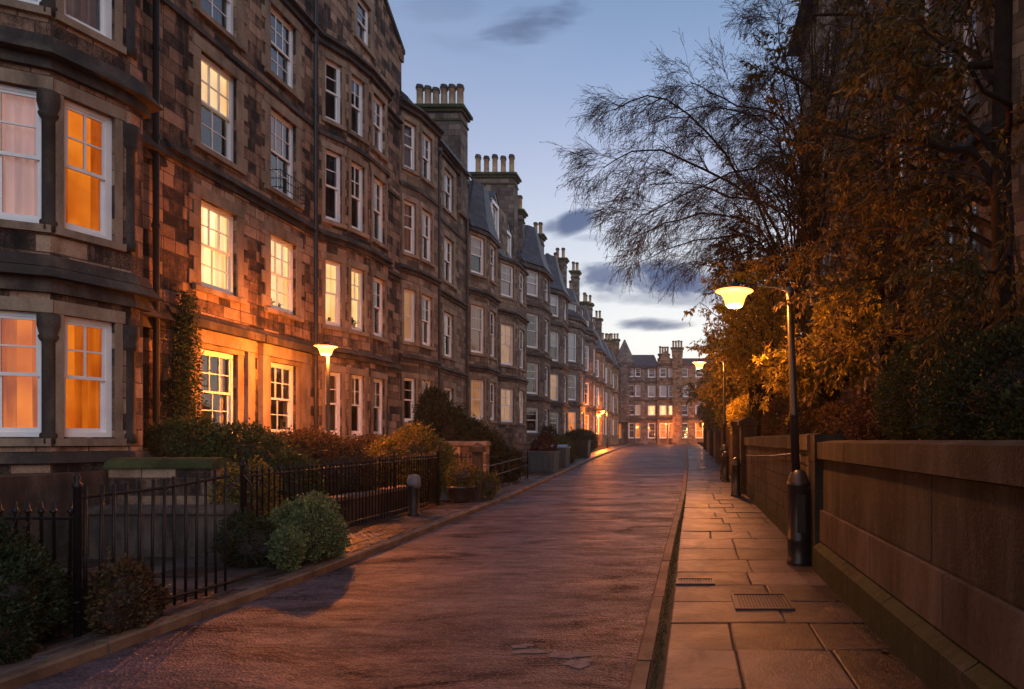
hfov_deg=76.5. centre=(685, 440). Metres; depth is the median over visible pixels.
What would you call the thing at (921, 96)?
window
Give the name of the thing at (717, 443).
gate pier
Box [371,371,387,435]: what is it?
window
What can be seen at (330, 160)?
window
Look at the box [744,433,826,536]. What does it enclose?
garden wall
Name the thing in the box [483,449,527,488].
railing
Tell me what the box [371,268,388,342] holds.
window
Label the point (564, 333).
window
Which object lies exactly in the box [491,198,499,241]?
window
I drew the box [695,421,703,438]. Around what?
window
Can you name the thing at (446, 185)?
window
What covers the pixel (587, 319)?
window
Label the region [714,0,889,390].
street tree
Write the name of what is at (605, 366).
window
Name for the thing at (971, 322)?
window
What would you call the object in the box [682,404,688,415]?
window
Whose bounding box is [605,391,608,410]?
window
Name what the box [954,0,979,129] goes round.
window
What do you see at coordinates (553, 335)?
window
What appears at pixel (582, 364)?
window
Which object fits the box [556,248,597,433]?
tenement building
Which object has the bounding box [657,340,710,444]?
tenement building
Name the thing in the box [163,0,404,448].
tenement building
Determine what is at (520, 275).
window
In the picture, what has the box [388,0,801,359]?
sky
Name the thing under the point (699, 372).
window
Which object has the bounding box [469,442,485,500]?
gate pier
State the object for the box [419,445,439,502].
railing
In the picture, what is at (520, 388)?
window
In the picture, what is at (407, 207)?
window
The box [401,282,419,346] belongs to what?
window
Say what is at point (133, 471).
wall
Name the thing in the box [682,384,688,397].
window
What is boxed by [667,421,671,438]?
window
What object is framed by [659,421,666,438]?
window
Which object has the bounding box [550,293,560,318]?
window
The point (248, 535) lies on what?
shrub
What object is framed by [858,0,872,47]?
window
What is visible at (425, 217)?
window
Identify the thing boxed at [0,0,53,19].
window
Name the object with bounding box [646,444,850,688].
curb
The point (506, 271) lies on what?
window
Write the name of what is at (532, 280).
window
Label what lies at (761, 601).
access cover
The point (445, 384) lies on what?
window
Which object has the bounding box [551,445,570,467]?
storage bin
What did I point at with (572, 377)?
window
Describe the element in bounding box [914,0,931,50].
window
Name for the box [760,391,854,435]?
shrub
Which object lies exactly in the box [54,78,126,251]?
window
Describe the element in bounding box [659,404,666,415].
window
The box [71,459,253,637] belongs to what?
railing
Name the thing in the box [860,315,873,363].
window
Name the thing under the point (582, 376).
window
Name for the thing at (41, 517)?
railing
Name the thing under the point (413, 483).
bollard
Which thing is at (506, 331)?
window
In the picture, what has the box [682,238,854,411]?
street tree
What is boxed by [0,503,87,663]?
shrub
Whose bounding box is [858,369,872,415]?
window
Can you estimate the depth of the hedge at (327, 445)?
13.48 m
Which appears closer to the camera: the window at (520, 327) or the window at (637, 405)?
the window at (520, 327)
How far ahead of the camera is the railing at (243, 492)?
11.91 m
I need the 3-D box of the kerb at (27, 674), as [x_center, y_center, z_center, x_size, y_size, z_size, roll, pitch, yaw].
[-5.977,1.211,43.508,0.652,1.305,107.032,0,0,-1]
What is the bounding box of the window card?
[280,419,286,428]
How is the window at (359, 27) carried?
in the tenement building at (282, 121)
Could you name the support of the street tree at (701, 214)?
on the right garden ground
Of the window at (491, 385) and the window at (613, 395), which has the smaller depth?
the window at (491, 385)
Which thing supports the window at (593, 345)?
in the tenement building at (582, 345)
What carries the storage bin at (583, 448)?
on the pavement at (361, 539)
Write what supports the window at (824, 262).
in the tenement building at (1017, 96)
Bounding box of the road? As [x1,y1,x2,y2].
[16,444,685,688]
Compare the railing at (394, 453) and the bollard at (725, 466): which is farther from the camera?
the bollard at (725, 466)
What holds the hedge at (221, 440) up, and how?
on the ground
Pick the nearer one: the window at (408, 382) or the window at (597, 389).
the window at (408, 382)
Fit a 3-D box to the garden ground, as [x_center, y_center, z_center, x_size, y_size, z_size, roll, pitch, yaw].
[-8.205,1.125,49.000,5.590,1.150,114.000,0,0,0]
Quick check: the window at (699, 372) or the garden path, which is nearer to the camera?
the garden path
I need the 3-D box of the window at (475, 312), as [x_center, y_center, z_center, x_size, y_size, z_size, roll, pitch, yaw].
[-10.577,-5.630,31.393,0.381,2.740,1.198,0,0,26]
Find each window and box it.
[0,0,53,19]
[0,67,53,234]
[0,296,53,445]
[54,0,126,54]
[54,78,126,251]
[54,300,126,445]
[188,31,247,175]
[188,182,247,304]
[190,0,247,52]
[199,343,244,439]
[261,0,303,103]
[261,91,303,209]
[261,219,303,321]
[270,357,301,433]
[321,48,346,131]
[321,139,346,229]
[321,251,346,331]
[321,364,346,438]
[348,64,369,145]
[348,151,369,238]
[348,258,369,336]
[348,367,369,439]
[351,0,375,60]
[371,83,388,162]
[371,166,388,250]
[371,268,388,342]
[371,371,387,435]
[401,112,419,176]
[401,192,419,259]
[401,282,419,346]
[401,372,418,425]
[420,124,435,188]
[420,201,435,267]
[420,288,435,350]
[420,374,434,420]
[441,158,456,220]
[441,227,456,289]
[441,304,456,361]
[441,380,456,407]
[469,230,486,278]
[469,299,486,356]
[469,375,486,421]
[489,239,497,286]
[489,305,497,360]
[489,378,497,422]
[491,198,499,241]
[499,259,515,300]
[499,319,515,368]
[499,384,515,424]
[507,230,511,256]
[519,267,525,307]
[519,324,525,371]
[519,386,525,425]
[525,267,540,299]
[527,309,540,350]
[527,359,540,396]
[527,404,539,434]
[544,274,549,305]
[544,314,549,354]
[544,362,549,398]
[544,405,549,431]
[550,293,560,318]
[550,328,560,362]
[550,371,560,402]
[550,409,560,434]
[563,297,567,323]
[563,331,567,366]
[563,373,567,403]
[563,410,567,432]
[568,301,577,323]
[568,330,577,363]
[568,372,577,401]
[568,409,577,430]
[581,305,584,328]
[581,333,584,366]
[581,374,584,403]
[581,410,584,428]
[585,318,590,337]
[585,343,590,372]
[585,380,590,406]
[585,413,589,429]
[593,320,595,340]
[593,345,595,374]
[593,382,595,407]
[593,413,595,433]
[596,358,600,378]
[596,385,600,407]
[596,413,600,434]
[603,360,604,379]
[603,387,604,408]
[603,414,604,434]
[605,366,608,383]
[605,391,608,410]
[605,416,608,435]
[613,372,614,388]
[613,395,614,412]
[613,418,614,435]
[619,422,622,438]
[628,368,634,377]
[628,383,634,397]
[628,403,634,415]
[628,421,634,438]
[634,368,641,377]
[634,383,641,397]
[634,403,641,415]
[634,421,641,438]
[647,369,655,377]
[647,384,655,397]
[647,404,655,415]
[647,421,655,438]
[659,367,666,377]
[659,384,666,397]
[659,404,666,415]
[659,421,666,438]
[667,367,671,377]
[667,384,671,397]
[667,404,671,415]
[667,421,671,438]
[682,367,688,377]
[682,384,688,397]
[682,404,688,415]
[682,421,688,438]
[695,367,703,377]
[695,404,700,414]
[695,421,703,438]
[820,223,825,283]
[825,16,832,85]
[826,110,832,178]
[826,212,832,274]
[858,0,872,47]
[858,65,873,136]
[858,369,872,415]
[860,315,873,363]
[886,3,906,92]
[887,121,906,198]
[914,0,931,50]
[914,252,931,340]
[915,93,931,194]
[931,13,955,154]
[934,218,954,319]
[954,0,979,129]
[956,179,980,308]
[962,316,980,331]
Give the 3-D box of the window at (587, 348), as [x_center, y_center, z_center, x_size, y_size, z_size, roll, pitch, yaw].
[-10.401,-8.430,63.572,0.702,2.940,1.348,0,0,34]
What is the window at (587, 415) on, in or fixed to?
in the tenement building at (582, 345)
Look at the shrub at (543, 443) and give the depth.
27.12 m
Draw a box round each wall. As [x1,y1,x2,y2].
[83,504,254,556]
[103,457,233,503]
[293,485,407,521]
[443,441,490,484]
[512,442,535,460]
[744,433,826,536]
[812,440,1023,688]
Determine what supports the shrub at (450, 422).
on the garden ground
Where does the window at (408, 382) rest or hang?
in the tenement building at (434, 182)
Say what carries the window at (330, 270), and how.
in the tenement building at (282, 121)
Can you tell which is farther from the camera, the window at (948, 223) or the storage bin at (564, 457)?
the storage bin at (564, 457)
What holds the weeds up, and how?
on the pavement at (774, 649)
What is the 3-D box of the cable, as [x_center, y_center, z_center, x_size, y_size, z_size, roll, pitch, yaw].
[1.677,0.388,12.996,0.116,0.392,8.808,0,0,1]
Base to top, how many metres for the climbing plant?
4.819 m
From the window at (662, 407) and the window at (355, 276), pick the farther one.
the window at (662, 407)
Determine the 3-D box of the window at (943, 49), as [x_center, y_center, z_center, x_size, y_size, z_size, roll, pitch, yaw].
[5.919,-7.730,13.500,0.702,2.540,1.098,0,0,0]
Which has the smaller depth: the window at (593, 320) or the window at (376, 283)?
the window at (376, 283)
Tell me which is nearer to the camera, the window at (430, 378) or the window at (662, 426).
the window at (430, 378)
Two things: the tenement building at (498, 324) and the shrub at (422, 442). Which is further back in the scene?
the tenement building at (498, 324)
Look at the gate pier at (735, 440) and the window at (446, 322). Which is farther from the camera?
the window at (446, 322)
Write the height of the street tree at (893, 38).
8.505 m
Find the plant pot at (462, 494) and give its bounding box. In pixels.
[446,485,475,502]
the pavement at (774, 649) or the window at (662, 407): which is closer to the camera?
the pavement at (774, 649)
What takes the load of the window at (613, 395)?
in the tenement building at (607, 382)
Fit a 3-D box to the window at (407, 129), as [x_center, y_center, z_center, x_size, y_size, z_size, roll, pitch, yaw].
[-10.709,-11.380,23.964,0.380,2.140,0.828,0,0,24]
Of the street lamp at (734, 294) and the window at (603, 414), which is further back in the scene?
the window at (603, 414)
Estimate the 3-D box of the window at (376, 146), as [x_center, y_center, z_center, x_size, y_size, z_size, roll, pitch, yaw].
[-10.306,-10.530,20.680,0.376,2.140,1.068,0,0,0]
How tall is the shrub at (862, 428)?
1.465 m
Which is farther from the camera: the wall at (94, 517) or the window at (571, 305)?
the window at (571, 305)
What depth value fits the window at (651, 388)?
98.12 m
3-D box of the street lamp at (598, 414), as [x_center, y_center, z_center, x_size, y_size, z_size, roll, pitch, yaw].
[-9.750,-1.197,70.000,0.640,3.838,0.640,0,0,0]
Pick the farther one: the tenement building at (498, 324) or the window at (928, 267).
the tenement building at (498, 324)
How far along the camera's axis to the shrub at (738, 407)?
22.79 m
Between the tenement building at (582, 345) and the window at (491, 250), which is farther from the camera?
the tenement building at (582, 345)
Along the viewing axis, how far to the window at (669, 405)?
97.88 m
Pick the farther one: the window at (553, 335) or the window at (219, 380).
the window at (553, 335)
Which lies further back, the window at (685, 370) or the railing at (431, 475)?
the window at (685, 370)
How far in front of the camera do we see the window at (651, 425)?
98.14 m
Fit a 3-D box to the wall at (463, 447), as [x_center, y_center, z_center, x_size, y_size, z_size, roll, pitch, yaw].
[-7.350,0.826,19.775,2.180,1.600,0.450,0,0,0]
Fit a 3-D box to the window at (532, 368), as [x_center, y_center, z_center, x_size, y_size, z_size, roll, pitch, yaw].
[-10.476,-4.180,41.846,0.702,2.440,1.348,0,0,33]
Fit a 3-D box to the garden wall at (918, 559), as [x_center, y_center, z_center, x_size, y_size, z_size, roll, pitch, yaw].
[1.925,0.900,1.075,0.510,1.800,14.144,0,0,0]
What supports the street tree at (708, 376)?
on the right garden ground
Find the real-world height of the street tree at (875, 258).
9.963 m
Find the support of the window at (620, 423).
in the tenement building at (638, 399)
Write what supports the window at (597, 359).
in the tenement building at (607, 382)
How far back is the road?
6.48 m
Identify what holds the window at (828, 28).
in the tenement building at (1017, 96)
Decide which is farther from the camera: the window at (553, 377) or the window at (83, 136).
the window at (553, 377)
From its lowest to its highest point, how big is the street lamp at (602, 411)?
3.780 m
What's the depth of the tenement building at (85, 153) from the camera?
9.88 m
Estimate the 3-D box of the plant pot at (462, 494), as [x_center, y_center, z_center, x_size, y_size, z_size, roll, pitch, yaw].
[-5.800,1.386,16.050,0.720,0.420,0.709,0,0,0]
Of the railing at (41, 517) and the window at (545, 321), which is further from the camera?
the window at (545, 321)
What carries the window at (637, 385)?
in the tenement building at (638, 399)
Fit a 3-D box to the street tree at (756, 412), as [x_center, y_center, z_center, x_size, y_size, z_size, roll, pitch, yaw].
[2.324,-3.316,18.919,3.652,9.737,3.870,0,0,0]
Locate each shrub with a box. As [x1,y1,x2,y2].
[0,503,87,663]
[82,546,169,634]
[207,454,285,517]
[208,506,283,568]
[264,490,352,570]
[366,419,457,500]
[408,379,525,481]
[443,457,503,498]
[529,434,559,450]
[538,423,558,438]
[699,406,715,431]
[710,393,753,434]
[747,386,778,434]
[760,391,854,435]
[842,375,918,439]
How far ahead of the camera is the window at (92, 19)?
10.21 m
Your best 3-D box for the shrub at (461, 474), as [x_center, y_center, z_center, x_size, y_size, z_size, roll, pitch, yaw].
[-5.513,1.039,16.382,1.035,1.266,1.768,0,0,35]
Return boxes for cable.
[746,453,790,455]
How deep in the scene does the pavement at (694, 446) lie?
67.12 m
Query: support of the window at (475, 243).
in the tenement building at (498, 324)
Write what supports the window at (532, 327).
in the tenement building at (548, 301)
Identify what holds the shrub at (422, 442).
on the garden ground
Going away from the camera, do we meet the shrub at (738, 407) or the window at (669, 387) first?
the shrub at (738, 407)
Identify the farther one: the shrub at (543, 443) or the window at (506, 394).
the window at (506, 394)
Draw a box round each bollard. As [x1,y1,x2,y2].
[407,474,420,516]
[721,451,729,481]
[731,458,740,495]
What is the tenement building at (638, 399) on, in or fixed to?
on the ground
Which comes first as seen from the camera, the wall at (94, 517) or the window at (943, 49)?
the wall at (94, 517)
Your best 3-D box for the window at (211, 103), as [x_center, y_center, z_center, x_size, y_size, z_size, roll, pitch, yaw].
[-11.065,-7.710,14.380,0.710,2.500,1.798,0,0,0]
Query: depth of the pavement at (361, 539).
8.77 m
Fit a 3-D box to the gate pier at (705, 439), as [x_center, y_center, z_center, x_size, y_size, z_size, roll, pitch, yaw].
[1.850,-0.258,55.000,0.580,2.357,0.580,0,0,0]
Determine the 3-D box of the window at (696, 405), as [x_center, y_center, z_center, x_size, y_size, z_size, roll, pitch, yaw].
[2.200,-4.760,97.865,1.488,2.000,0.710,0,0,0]
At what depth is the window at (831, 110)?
24.27 m
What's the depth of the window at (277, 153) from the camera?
16.89 m
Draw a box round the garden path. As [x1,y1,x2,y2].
[46,556,276,639]
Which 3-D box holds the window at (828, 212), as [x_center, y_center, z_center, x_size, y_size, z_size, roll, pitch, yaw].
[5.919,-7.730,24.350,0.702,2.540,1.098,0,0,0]
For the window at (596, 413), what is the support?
in the tenement building at (607, 382)
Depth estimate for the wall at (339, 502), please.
13.29 m
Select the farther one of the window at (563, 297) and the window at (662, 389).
the window at (662, 389)
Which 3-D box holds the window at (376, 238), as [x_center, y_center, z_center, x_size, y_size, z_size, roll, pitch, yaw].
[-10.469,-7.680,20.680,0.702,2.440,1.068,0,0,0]
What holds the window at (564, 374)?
in the tenement building at (548, 301)
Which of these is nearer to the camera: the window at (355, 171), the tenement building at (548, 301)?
the window at (355, 171)
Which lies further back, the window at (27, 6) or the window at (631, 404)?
the window at (631, 404)
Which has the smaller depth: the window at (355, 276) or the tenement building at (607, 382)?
the window at (355, 276)
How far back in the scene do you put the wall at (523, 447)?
31.84 m
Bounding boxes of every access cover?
[676,578,714,584]
[731,593,795,612]
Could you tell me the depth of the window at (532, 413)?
42.19 m
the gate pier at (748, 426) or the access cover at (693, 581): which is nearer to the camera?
the access cover at (693, 581)
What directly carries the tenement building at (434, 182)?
on the ground
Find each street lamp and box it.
[313,341,337,431]
[597,413,600,437]
[600,409,607,447]
[692,359,728,479]
[715,282,810,566]
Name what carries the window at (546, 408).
in the tenement building at (548, 301)
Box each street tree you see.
[540,0,934,346]
[676,348,716,419]
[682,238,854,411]
[694,325,735,416]
[694,333,750,419]
[694,404,705,426]
[702,181,822,435]
[712,237,837,395]
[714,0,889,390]
[737,0,1023,408]
[747,237,921,425]
[783,0,1013,372]
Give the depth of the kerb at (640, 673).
6.05 m
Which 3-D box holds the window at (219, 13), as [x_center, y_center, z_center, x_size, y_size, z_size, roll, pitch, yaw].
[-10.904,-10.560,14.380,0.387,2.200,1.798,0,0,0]
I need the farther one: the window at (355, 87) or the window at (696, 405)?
the window at (696, 405)
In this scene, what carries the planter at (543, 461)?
on the pavement at (361, 539)
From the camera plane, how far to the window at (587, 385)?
63.86 m
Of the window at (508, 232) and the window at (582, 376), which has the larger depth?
the window at (582, 376)
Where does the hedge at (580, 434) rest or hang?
on the garden ground
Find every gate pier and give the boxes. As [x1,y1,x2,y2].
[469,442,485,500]
[703,425,706,449]
[709,423,713,455]
[714,422,721,462]
[721,420,730,471]
[729,418,741,481]
[737,417,758,493]
[808,434,846,565]
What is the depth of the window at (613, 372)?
87.22 m
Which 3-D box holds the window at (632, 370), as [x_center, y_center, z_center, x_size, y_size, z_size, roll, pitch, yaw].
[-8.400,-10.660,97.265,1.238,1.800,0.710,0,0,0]
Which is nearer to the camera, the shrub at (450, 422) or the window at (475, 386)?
the shrub at (450, 422)
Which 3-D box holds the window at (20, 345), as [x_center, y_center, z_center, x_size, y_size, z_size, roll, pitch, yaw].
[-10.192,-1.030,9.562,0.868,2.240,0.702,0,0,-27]
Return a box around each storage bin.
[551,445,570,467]
[575,440,590,457]
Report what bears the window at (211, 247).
in the tenement building at (282, 121)
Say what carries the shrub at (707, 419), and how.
on the right garden ground
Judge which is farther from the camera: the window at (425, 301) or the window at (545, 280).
the window at (545, 280)
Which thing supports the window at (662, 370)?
in the tenement building at (675, 371)
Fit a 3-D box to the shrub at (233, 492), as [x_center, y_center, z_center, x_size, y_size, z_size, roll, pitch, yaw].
[-6.992,0.974,9.788,1.224,1.537,1.195,0,0,0]
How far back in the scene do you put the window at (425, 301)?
25.25 m
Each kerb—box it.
[0,444,634,688]
[628,445,687,688]
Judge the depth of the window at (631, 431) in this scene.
97.21 m
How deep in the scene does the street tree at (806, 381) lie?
10.07 m
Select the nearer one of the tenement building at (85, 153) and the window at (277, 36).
the tenement building at (85, 153)
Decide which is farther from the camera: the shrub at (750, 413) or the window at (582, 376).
the window at (582, 376)
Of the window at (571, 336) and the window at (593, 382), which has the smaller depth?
the window at (571, 336)
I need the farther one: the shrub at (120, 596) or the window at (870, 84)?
the window at (870, 84)
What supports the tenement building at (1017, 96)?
on the ground
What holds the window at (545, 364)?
in the tenement building at (548, 301)
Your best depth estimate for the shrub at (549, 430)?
40.28 m
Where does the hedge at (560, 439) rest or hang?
on the garden ground
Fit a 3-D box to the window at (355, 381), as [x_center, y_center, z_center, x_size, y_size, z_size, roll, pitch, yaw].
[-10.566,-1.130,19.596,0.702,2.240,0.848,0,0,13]
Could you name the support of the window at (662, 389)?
in the tenement building at (675, 371)
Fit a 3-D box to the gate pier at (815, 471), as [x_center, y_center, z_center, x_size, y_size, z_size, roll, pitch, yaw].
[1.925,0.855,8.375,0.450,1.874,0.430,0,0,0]
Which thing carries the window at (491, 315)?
in the tenement building at (498, 324)
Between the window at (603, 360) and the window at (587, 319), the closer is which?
the window at (587, 319)
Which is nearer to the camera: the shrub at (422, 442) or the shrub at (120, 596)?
the shrub at (120, 596)
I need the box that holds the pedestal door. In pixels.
[797,495,805,532]
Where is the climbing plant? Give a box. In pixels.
[162,289,210,438]
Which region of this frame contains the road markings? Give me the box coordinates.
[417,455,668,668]
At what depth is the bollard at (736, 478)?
17.49 m
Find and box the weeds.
[650,494,920,688]
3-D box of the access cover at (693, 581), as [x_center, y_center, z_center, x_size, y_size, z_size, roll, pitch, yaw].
[0.120,1.699,7.420,0.460,0.042,0.300,0,0,0]
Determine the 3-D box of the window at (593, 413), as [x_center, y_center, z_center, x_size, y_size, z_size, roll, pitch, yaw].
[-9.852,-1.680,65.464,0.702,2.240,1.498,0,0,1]
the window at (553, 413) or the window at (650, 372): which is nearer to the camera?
the window at (553, 413)
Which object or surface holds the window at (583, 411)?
in the tenement building at (582, 345)
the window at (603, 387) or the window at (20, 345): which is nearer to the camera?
the window at (20, 345)
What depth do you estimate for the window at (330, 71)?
18.94 m
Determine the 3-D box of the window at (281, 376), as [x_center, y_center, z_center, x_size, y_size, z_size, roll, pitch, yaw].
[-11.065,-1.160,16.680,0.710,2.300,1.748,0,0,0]
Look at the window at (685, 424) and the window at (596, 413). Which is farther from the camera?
the window at (685, 424)
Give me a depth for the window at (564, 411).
50.90 m
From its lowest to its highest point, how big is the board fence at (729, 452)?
1.970 m
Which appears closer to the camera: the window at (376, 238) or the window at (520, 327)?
the window at (376, 238)
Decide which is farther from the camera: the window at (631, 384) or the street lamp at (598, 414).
the window at (631, 384)
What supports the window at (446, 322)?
in the tenement building at (434, 182)
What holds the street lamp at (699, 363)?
on the pavement at (774, 649)
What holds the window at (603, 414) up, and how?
in the tenement building at (607, 382)
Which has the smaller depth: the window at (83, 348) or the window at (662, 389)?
the window at (83, 348)
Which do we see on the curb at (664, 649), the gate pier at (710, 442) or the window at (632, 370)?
the gate pier at (710, 442)
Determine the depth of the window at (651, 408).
98.14 m
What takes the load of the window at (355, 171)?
in the tenement building at (282, 121)
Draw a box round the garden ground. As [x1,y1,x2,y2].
[40,444,624,642]
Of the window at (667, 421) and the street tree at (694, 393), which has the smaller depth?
the street tree at (694, 393)
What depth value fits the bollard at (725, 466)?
22.09 m
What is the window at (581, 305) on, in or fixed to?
in the tenement building at (582, 345)
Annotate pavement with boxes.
[0,444,632,673]
[663,448,928,688]
[687,444,702,447]
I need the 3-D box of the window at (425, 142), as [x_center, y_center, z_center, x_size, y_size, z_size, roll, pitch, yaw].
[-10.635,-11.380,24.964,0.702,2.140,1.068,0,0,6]
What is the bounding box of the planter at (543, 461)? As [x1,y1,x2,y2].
[528,451,560,471]
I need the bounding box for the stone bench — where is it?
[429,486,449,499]
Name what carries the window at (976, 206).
in the tenement building at (1017, 96)
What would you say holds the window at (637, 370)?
in the tenement building at (638, 399)
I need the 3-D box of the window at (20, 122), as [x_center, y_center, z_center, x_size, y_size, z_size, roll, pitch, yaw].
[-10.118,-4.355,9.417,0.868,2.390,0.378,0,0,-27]
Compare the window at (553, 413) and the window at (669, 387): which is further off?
the window at (669, 387)
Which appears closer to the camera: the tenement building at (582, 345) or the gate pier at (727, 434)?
the gate pier at (727, 434)
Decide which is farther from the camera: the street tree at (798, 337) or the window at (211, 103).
the street tree at (798, 337)
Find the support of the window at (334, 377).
in the tenement building at (282, 121)
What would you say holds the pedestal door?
in the street lamp at (734, 294)
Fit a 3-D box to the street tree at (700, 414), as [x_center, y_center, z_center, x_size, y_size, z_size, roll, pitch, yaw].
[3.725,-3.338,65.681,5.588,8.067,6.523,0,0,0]
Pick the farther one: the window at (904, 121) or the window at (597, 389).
the window at (597, 389)
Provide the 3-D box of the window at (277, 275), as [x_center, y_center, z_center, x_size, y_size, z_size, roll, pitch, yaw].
[-11.065,-4.485,16.680,0.710,2.350,1.748,0,0,0]
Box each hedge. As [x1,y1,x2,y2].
[143,412,328,504]
[254,423,399,495]
[549,433,577,462]
[562,427,600,453]
[864,309,1023,439]
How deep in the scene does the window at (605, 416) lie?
79.61 m
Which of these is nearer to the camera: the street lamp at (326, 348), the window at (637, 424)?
the street lamp at (326, 348)
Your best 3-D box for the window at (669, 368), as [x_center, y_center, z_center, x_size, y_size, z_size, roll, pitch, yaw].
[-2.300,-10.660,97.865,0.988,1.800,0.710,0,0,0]
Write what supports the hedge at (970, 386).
on the right garden ground
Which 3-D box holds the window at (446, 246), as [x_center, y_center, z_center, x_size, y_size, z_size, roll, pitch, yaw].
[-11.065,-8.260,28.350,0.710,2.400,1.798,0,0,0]
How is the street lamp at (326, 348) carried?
on the garden ground
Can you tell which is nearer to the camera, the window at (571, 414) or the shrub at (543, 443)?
the shrub at (543, 443)
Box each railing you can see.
[0,501,72,631]
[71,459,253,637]
[239,446,438,526]
[310,448,395,495]
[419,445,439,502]
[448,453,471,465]
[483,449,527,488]
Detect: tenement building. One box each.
[0,0,174,553]
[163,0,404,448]
[399,83,472,436]
[468,154,529,449]
[517,195,570,441]
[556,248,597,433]
[586,294,619,445]
[604,333,656,443]
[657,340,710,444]
[788,0,1023,415]
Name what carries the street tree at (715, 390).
on the right garden ground
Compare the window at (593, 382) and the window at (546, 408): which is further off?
the window at (593, 382)

